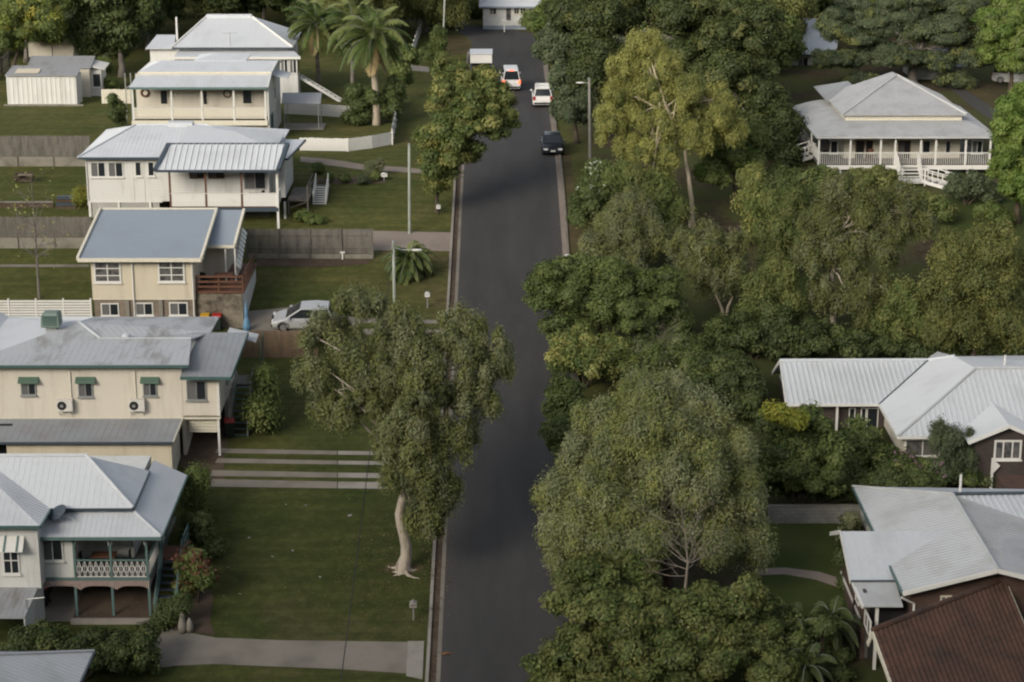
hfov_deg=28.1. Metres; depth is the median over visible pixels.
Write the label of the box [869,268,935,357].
wild tree
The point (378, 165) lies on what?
garden shrub
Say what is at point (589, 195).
oleander
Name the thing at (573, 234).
verge
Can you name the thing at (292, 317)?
hatchback
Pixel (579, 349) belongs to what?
wild shrub
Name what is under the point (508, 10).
door
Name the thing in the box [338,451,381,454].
driveway
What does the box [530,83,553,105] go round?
wagon
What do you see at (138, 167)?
window
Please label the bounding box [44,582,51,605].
wheelie bin
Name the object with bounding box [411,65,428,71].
path
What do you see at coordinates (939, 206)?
wild shrub
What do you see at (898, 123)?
stumped house
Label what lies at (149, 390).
window
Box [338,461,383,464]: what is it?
driveway
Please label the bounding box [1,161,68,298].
bare tree
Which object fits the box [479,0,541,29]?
white house
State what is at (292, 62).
window
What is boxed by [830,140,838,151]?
window
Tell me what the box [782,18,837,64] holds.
distant white building
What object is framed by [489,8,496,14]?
window
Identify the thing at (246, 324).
folded umbrella
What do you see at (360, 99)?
garden shrub
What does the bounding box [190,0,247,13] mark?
belt tree
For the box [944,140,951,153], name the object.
window
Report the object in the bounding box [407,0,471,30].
belt tree
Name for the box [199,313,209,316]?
wheelie bin
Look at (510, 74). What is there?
van
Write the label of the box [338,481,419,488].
driveway
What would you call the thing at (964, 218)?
lawn
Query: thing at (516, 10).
window
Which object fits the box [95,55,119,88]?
garden shrub
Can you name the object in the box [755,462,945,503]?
hedge
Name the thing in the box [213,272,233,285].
table
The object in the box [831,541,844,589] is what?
garden shrub
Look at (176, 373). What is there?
cream house
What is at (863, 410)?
window
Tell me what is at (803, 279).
lawn
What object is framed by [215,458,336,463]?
driveway
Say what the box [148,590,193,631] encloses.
garden shrub
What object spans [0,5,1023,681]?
ground
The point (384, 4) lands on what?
belt tree
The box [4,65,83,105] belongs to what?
metal shed
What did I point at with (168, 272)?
window
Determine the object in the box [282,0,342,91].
palm tree
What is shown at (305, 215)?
garden shrub
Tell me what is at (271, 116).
side door
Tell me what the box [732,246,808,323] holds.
wild tree
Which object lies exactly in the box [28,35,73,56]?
garden shed
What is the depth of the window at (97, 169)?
145.04 m
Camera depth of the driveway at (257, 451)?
115.03 m
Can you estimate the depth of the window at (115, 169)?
145.04 m
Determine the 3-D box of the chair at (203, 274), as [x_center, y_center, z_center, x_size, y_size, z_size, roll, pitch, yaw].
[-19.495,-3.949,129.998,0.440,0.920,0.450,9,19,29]
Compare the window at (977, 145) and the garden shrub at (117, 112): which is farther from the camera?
the garden shrub at (117, 112)
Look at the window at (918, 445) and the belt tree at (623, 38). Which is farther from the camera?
the belt tree at (623, 38)
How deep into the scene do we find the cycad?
135.63 m
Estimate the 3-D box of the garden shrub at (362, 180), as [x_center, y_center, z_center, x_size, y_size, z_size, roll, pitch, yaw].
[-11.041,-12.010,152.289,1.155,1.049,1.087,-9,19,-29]
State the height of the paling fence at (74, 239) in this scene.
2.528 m
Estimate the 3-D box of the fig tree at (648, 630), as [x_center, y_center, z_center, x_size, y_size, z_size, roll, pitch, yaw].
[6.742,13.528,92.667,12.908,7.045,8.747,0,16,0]
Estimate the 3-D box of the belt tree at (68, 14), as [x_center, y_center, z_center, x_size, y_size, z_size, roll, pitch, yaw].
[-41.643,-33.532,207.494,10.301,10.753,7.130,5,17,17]
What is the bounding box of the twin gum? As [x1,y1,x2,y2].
[662,213,753,315]
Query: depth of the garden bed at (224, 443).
114.52 m
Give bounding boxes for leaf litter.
[298,110,601,677]
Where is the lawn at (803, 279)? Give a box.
[742,271,818,310]
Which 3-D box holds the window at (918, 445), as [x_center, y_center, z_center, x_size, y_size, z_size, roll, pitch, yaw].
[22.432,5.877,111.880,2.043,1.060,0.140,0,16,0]
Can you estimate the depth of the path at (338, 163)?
157.59 m
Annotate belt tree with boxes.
[23,30,67,62]
[62,0,132,59]
[62,6,152,58]
[66,0,163,77]
[145,0,174,51]
[155,0,186,31]
[178,0,239,18]
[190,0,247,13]
[242,0,288,19]
[278,0,311,31]
[308,0,378,46]
[370,0,404,27]
[396,0,467,33]
[397,1,407,16]
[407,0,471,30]
[612,26,642,46]
[640,21,688,74]
[731,45,782,101]
[765,14,811,69]
[768,0,786,14]
[768,0,816,60]
[796,0,818,35]
[809,0,855,17]
[833,0,846,5]
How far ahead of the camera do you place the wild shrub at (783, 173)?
147.17 m
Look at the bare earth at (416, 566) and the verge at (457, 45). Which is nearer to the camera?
the bare earth at (416, 566)
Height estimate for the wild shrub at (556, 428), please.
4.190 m
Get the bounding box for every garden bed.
[171,577,214,634]
[209,427,229,481]
[256,258,370,266]
[317,176,385,184]
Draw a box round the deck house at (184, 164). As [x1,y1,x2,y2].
[77,121,329,228]
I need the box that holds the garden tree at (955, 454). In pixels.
[924,413,981,487]
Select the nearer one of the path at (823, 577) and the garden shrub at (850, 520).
the path at (823, 577)
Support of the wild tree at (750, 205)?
on the ground at (268, 573)
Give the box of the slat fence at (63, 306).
[0,298,92,316]
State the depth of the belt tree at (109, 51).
197.28 m
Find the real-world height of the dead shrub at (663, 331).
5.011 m
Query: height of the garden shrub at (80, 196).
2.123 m
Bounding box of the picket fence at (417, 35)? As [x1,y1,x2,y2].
[412,21,421,47]
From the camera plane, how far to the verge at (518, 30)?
230.49 m
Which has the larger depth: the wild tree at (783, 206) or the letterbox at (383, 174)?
the letterbox at (383, 174)
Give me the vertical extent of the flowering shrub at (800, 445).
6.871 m
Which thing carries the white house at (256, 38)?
on the ground at (268, 573)
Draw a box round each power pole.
[408,143,410,233]
[443,0,445,27]
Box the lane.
[947,84,996,119]
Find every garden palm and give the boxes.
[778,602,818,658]
[785,642,838,681]
[810,595,863,656]
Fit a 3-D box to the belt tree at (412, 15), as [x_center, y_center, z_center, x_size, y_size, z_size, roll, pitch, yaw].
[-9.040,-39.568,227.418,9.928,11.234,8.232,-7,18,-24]
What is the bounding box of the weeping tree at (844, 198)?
[787,166,938,336]
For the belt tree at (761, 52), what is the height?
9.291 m
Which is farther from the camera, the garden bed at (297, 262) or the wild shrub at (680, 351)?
the garden bed at (297, 262)
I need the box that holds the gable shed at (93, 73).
[28,56,109,96]
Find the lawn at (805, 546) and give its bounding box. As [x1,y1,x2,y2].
[759,523,851,629]
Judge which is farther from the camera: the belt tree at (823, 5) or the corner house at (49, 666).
the belt tree at (823, 5)
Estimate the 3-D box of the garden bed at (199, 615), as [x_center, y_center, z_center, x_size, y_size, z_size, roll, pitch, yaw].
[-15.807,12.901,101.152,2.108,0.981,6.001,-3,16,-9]
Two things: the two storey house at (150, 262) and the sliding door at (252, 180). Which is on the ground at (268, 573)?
the two storey house at (150, 262)
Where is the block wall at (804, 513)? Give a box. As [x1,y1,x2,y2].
[768,504,861,522]
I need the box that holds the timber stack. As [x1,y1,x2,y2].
[55,195,76,208]
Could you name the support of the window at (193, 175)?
in the deck house at (184, 164)
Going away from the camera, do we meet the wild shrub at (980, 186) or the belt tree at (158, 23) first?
the wild shrub at (980, 186)
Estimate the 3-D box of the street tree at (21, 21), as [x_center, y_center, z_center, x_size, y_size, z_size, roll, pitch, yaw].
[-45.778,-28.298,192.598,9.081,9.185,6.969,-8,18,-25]
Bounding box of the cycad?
[381,240,437,285]
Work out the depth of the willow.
97.05 m
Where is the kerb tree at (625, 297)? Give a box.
[520,250,698,343]
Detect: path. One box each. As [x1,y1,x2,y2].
[0,264,88,266]
[300,156,423,172]
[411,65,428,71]
[757,567,837,586]
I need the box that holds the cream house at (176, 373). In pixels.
[0,312,263,469]
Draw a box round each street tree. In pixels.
[0,0,71,65]
[408,53,522,211]
[516,0,552,39]
[530,14,602,143]
[970,0,1023,93]
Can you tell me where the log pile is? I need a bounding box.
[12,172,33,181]
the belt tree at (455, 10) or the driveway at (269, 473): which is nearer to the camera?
the driveway at (269, 473)
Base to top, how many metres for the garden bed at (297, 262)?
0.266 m
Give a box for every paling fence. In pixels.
[0,136,89,165]
[0,216,91,247]
[241,330,317,357]
[245,228,373,258]
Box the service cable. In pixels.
[340,244,393,681]
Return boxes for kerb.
[425,51,468,681]
[546,64,578,381]
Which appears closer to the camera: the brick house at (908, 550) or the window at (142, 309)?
the brick house at (908, 550)
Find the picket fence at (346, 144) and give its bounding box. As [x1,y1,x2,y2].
[299,132,391,151]
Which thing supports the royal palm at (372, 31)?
on the ground at (268, 573)
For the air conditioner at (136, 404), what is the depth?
113.38 m
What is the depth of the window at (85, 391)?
113.48 m
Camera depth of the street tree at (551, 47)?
164.00 m
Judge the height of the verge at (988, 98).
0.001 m
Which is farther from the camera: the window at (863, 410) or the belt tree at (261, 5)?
the belt tree at (261, 5)
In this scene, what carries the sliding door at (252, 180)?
in the deck house at (184, 164)
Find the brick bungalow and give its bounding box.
[772,352,1023,488]
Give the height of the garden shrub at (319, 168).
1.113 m
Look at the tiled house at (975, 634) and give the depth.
91.05 m
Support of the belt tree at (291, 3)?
on the ground at (268, 573)
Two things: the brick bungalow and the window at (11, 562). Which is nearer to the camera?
the window at (11, 562)
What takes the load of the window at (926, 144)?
in the stumped house at (898, 123)
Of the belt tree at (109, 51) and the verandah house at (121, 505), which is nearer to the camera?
the verandah house at (121, 505)
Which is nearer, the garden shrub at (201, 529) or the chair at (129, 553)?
the chair at (129, 553)
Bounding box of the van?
[500,65,520,89]
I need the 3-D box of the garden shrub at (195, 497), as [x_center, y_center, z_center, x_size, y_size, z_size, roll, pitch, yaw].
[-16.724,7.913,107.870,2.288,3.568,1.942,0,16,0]
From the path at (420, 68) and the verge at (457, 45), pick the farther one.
the verge at (457, 45)
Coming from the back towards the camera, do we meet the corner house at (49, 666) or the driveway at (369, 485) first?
the driveway at (369, 485)
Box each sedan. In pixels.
[429,20,465,28]
[540,131,565,154]
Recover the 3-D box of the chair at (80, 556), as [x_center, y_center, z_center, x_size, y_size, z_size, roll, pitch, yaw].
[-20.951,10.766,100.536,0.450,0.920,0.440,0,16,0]
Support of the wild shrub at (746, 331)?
on the ground at (268, 573)
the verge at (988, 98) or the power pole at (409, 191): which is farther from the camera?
the verge at (988, 98)
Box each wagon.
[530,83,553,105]
[991,65,1023,83]
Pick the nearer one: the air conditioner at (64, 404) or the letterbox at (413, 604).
the letterbox at (413, 604)
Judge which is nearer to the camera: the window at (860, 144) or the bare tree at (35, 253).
the bare tree at (35, 253)
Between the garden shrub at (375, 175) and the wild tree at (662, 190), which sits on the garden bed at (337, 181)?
the garden shrub at (375, 175)
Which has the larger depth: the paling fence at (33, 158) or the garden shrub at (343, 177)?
the paling fence at (33, 158)
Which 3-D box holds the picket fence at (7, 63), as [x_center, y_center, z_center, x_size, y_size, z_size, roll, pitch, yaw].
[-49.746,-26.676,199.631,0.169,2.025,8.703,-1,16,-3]
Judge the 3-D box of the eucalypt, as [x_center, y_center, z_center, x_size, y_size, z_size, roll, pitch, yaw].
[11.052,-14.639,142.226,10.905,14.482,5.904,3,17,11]
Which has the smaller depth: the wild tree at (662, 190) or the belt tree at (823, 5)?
the wild tree at (662, 190)
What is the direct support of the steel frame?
on the ground at (268, 573)
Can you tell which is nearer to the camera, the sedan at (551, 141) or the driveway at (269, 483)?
the driveway at (269, 483)
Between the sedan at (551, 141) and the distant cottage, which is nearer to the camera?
the sedan at (551, 141)
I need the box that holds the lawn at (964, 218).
[935,197,1023,253]
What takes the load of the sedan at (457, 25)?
on the side street
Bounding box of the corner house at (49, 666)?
[0,649,94,681]
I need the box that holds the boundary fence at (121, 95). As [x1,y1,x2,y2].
[101,89,130,103]
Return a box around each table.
[90,551,116,570]
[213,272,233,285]
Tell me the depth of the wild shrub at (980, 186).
147.79 m
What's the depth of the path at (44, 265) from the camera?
138.37 m
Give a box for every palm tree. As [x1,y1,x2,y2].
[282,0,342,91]
[318,0,390,83]
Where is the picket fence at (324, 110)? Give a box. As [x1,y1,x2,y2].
[283,104,348,116]
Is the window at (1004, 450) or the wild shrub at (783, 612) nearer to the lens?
the wild shrub at (783, 612)
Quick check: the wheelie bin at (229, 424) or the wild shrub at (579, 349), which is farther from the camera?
the wild shrub at (579, 349)
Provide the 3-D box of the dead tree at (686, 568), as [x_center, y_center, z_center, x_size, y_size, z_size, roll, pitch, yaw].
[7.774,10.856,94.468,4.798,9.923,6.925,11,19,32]
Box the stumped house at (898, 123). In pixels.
[793,72,991,188]
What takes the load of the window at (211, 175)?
in the deck house at (184, 164)
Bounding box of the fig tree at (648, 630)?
[519,541,801,681]
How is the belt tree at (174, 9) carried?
on the ground at (268, 573)
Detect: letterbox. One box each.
[380,172,386,179]
[409,599,416,620]
[425,291,429,307]
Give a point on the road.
(498, 622)
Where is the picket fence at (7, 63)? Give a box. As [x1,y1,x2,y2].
[0,51,10,74]
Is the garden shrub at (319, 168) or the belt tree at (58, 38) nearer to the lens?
the garden shrub at (319, 168)
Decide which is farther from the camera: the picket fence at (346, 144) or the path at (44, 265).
the picket fence at (346, 144)
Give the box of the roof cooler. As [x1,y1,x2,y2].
[41,310,62,332]
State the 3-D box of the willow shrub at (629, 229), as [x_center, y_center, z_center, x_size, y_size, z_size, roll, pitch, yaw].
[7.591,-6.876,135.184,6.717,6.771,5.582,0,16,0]
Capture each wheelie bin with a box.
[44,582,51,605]
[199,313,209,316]
[211,313,222,329]
[223,417,234,437]
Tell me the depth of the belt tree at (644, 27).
181.61 m
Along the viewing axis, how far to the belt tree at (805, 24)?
207.52 m
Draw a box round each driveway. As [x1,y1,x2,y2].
[153,629,407,672]
[210,470,336,477]
[210,479,336,487]
[215,448,336,454]
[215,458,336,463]
[243,307,439,333]
[283,231,450,250]
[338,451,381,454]
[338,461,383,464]
[338,473,379,477]
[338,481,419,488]
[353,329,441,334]
[406,641,423,678]
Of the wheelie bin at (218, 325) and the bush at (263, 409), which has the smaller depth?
the bush at (263, 409)
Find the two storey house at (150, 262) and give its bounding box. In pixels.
[76,207,256,327]
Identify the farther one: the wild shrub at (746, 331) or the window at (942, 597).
the wild shrub at (746, 331)
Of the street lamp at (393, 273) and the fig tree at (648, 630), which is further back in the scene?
the street lamp at (393, 273)
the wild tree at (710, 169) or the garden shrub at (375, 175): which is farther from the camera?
the garden shrub at (375, 175)
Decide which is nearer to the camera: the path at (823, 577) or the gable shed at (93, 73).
the path at (823, 577)
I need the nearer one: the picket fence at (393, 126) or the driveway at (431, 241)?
the driveway at (431, 241)
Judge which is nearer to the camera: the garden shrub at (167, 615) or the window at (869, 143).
the garden shrub at (167, 615)
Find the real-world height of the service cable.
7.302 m
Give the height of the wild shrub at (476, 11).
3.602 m
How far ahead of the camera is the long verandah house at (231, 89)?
166.92 m
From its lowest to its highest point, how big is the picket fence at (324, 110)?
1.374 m
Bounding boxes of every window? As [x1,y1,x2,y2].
[2,553,21,575]
[20,384,37,396]
[43,540,64,562]
[77,384,94,398]
[90,162,106,177]
[92,73,101,87]
[93,262,122,283]
[100,303,119,316]
[107,162,124,177]
[134,161,142,177]
[135,303,154,316]
[142,384,158,397]
[147,161,155,177]
[157,262,185,283]
[168,302,188,316]
[186,380,207,401]
[189,172,203,178]
[208,172,223,178]
[273,86,276,101]
[280,59,288,71]
[289,59,296,73]
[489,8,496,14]
[513,8,519,14]
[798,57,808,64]
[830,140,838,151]
[848,408,855,426]
[855,140,864,157]
[861,408,866,420]
[864,609,871,635]
[865,140,872,157]
[866,408,878,427]
[898,140,910,157]
[905,439,939,457]
[922,140,930,153]
[940,595,951,600]
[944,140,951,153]
[970,140,982,153]
[993,440,1021,461]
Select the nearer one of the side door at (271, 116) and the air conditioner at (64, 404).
the air conditioner at (64, 404)
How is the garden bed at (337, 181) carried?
on the ground at (268, 573)
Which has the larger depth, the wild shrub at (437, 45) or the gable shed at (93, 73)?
the wild shrub at (437, 45)
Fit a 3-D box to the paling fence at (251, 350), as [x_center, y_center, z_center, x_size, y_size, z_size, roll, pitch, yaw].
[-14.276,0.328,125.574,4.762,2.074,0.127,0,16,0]
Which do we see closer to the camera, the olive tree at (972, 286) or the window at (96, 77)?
the olive tree at (972, 286)
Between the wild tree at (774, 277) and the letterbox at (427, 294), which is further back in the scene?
the letterbox at (427, 294)
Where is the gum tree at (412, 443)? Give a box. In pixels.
[290,281,518,577]
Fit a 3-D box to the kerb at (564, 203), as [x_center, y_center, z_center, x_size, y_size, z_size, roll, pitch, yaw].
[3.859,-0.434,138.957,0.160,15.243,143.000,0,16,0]
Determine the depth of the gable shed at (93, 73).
187.38 m
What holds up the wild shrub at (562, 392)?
on the ground at (268, 573)
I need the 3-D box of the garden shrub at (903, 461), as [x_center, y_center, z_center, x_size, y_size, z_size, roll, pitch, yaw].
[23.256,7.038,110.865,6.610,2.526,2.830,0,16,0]
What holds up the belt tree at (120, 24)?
on the ground at (268, 573)
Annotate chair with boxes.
[79,550,90,568]
[121,548,130,568]
[200,272,209,285]
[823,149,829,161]
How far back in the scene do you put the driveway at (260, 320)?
130.57 m
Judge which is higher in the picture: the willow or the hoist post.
the willow
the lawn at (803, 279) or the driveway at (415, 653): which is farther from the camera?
the lawn at (803, 279)
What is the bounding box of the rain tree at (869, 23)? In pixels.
[810,0,993,88]
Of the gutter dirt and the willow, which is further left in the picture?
the gutter dirt
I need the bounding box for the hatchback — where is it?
[271,300,335,330]
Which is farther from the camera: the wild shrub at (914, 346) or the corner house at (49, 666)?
the wild shrub at (914, 346)
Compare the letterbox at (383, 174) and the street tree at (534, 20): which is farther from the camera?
the street tree at (534, 20)
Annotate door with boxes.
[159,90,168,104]
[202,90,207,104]
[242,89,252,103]
[244,172,265,188]
[270,112,273,127]
[506,8,511,20]
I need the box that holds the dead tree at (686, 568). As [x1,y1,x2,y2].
[617,474,738,591]
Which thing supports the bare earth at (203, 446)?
on the ground at (268, 573)
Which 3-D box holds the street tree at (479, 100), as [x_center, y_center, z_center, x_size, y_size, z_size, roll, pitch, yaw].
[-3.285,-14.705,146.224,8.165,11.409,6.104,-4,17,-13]
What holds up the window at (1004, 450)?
in the brick bungalow
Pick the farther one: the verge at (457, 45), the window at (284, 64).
the verge at (457, 45)
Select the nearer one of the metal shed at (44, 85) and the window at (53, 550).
the window at (53, 550)
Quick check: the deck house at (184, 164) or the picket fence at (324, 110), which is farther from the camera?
the picket fence at (324, 110)
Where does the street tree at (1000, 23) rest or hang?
on the ground at (268, 573)
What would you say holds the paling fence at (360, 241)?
on the ground at (268, 573)
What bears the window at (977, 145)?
in the stumped house at (898, 123)
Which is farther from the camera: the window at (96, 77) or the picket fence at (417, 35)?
the picket fence at (417, 35)
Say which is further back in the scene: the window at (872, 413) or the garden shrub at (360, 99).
the garden shrub at (360, 99)
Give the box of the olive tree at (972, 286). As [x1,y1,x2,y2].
[912,216,1023,355]
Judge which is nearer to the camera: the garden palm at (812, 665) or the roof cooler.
the garden palm at (812, 665)
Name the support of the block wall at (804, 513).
on the ground at (268, 573)
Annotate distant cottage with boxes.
[903,47,966,78]
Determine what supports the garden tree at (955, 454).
on the ground at (268, 573)
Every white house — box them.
[146,14,341,102]
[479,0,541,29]
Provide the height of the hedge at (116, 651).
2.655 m
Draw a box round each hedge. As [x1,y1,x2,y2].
[0,619,164,680]
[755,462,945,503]
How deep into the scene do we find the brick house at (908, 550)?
98.39 m
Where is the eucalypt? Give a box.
[592,26,749,227]
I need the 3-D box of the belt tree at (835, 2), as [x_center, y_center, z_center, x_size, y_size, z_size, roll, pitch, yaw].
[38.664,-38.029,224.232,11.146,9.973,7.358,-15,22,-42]
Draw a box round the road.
[440,51,586,681]
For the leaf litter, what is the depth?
104.15 m
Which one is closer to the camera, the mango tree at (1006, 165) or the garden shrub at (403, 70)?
the mango tree at (1006, 165)
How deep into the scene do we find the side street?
224.18 m
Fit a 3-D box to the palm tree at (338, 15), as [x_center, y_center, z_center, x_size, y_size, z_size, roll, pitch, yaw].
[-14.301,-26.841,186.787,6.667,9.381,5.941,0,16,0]
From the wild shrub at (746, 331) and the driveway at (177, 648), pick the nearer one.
the driveway at (177, 648)
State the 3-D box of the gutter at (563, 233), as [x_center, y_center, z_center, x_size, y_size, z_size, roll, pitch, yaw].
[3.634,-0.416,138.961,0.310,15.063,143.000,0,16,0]
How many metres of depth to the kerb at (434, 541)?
104.57 m
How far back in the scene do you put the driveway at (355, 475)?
112.59 m
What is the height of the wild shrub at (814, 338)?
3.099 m
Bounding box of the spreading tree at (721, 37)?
[538,0,788,150]
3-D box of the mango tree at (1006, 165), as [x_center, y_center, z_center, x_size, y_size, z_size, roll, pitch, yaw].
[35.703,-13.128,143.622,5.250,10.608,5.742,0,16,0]
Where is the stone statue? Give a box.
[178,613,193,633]
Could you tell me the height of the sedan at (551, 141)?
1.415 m
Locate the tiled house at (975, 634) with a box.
[866,580,1023,681]
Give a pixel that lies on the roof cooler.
(51, 320)
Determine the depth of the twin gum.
128.21 m
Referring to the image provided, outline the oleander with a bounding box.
[564,156,623,233]
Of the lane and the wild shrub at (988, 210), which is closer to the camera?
the wild shrub at (988, 210)
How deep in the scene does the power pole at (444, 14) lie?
212.90 m
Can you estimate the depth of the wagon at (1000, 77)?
193.86 m
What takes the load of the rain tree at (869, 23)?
on the ground at (268, 573)
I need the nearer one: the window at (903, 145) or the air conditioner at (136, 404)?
the air conditioner at (136, 404)
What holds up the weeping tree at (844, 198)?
on the ground at (268, 573)
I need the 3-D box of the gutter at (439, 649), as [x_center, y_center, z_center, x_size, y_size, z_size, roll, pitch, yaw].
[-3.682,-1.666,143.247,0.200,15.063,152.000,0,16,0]
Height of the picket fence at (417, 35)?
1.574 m
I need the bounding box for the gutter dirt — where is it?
[429,52,469,681]
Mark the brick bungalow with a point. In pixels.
(904, 402)
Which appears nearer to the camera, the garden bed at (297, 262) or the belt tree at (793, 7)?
the garden bed at (297, 262)
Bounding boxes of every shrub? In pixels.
[70,184,88,208]
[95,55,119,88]
[105,92,129,127]
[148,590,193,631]
[170,540,222,602]
[175,510,226,557]
[176,458,215,516]
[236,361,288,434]
[293,208,328,224]
[310,161,325,173]
[322,171,334,181]
[337,172,352,182]
[339,74,409,125]
[355,173,370,184]
[362,157,386,176]
[368,170,381,180]
[388,44,422,85]
[418,23,451,62]
[464,0,482,18]
[537,412,573,476]
[540,371,589,422]
[543,325,648,387]
[577,181,674,271]
[622,330,704,377]
[643,315,689,357]
[683,348,767,422]
[687,296,798,360]
[747,398,854,503]
[761,598,856,667]
[763,161,842,197]
[777,313,906,358]
[783,613,858,681]
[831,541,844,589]
[834,509,863,544]
[838,413,899,475]
[844,163,903,192]
[879,446,995,487]
[891,183,960,221]
[898,334,1023,357]
[942,167,1003,204]
[972,197,1017,227]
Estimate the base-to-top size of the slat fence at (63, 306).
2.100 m
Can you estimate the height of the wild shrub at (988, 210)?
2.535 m
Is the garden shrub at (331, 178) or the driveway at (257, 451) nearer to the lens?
the driveway at (257, 451)
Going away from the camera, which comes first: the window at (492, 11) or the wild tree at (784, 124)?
the wild tree at (784, 124)
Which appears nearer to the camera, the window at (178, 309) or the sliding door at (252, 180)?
the window at (178, 309)
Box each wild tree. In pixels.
[600,156,699,256]
[691,120,772,203]
[729,160,771,245]
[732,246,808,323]
[750,80,808,166]
[752,180,818,279]
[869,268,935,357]
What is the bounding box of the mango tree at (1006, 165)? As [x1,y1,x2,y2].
[986,78,1023,224]
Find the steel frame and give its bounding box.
[124,73,137,124]
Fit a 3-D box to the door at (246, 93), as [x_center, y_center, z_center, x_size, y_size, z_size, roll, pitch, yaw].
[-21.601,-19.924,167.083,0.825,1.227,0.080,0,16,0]
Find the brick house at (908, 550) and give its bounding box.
[830,474,1023,669]
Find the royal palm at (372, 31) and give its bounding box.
[328,4,413,125]
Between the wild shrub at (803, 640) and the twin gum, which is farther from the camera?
the twin gum
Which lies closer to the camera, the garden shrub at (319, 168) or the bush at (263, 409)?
the bush at (263, 409)
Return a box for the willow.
[529,360,778,595]
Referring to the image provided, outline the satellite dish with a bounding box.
[49,505,76,522]
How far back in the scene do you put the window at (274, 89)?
169.36 m
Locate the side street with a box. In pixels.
[403,18,537,51]
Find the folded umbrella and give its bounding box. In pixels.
[243,302,250,330]
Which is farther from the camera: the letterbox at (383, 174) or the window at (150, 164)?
the letterbox at (383, 174)
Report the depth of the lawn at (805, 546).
104.54 m
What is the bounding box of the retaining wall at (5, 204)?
[0,201,53,207]
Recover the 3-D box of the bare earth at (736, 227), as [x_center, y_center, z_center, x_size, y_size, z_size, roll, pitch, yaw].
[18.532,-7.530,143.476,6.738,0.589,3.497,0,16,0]
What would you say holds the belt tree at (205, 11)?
on the ground at (268, 573)
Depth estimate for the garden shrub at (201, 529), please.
104.22 m
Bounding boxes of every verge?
[445,35,470,55]
[482,26,533,32]
[561,154,583,254]
[964,87,996,107]
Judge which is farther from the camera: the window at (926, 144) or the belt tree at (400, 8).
the belt tree at (400, 8)
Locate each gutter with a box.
[436,164,463,681]
[543,65,576,430]
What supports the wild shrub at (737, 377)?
on the ground at (268, 573)
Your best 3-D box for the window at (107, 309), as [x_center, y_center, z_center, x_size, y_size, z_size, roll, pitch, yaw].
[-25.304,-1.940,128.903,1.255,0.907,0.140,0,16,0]
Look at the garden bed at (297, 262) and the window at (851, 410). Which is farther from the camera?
the garden bed at (297, 262)
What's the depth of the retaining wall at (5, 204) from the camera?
147.75 m
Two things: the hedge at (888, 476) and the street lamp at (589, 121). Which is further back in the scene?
the street lamp at (589, 121)
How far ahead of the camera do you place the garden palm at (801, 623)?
95.32 m
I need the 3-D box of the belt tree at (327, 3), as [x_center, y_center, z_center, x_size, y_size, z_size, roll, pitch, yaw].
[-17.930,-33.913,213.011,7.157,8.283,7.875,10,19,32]
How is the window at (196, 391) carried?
in the cream house at (176, 373)
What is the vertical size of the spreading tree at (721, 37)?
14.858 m
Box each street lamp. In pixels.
[392,240,421,304]
[576,78,591,158]
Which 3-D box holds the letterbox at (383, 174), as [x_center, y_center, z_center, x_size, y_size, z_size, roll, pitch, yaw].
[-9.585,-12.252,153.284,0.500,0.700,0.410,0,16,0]
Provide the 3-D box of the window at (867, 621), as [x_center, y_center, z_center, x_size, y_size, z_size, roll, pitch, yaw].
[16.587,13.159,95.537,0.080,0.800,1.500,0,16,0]
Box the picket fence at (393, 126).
[391,112,397,144]
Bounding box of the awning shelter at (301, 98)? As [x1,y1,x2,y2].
[282,93,325,129]
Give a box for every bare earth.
[181,432,218,467]
[382,562,423,574]
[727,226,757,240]
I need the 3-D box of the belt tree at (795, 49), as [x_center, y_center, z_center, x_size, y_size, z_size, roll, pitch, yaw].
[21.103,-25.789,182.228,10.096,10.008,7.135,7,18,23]
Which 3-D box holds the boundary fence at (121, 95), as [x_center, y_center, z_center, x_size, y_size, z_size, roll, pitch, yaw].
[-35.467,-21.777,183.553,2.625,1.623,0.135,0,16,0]
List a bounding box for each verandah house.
[0,454,188,625]
[129,53,290,128]
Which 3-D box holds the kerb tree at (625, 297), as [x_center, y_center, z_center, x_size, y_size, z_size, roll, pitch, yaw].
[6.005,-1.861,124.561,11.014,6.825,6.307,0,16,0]
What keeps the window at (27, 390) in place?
in the cream house at (176, 373)
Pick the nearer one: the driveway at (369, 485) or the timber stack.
the driveway at (369, 485)
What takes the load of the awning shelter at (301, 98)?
on the ground at (268, 573)
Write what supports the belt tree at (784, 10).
on the ground at (268, 573)
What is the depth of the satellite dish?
99.04 m
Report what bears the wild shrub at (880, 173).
on the ground at (268, 573)
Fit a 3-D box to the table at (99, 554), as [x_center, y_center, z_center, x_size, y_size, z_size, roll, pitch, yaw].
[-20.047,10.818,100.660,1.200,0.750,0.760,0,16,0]
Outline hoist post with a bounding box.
[25,597,43,609]
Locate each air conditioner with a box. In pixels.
[56,399,73,415]
[128,399,145,415]

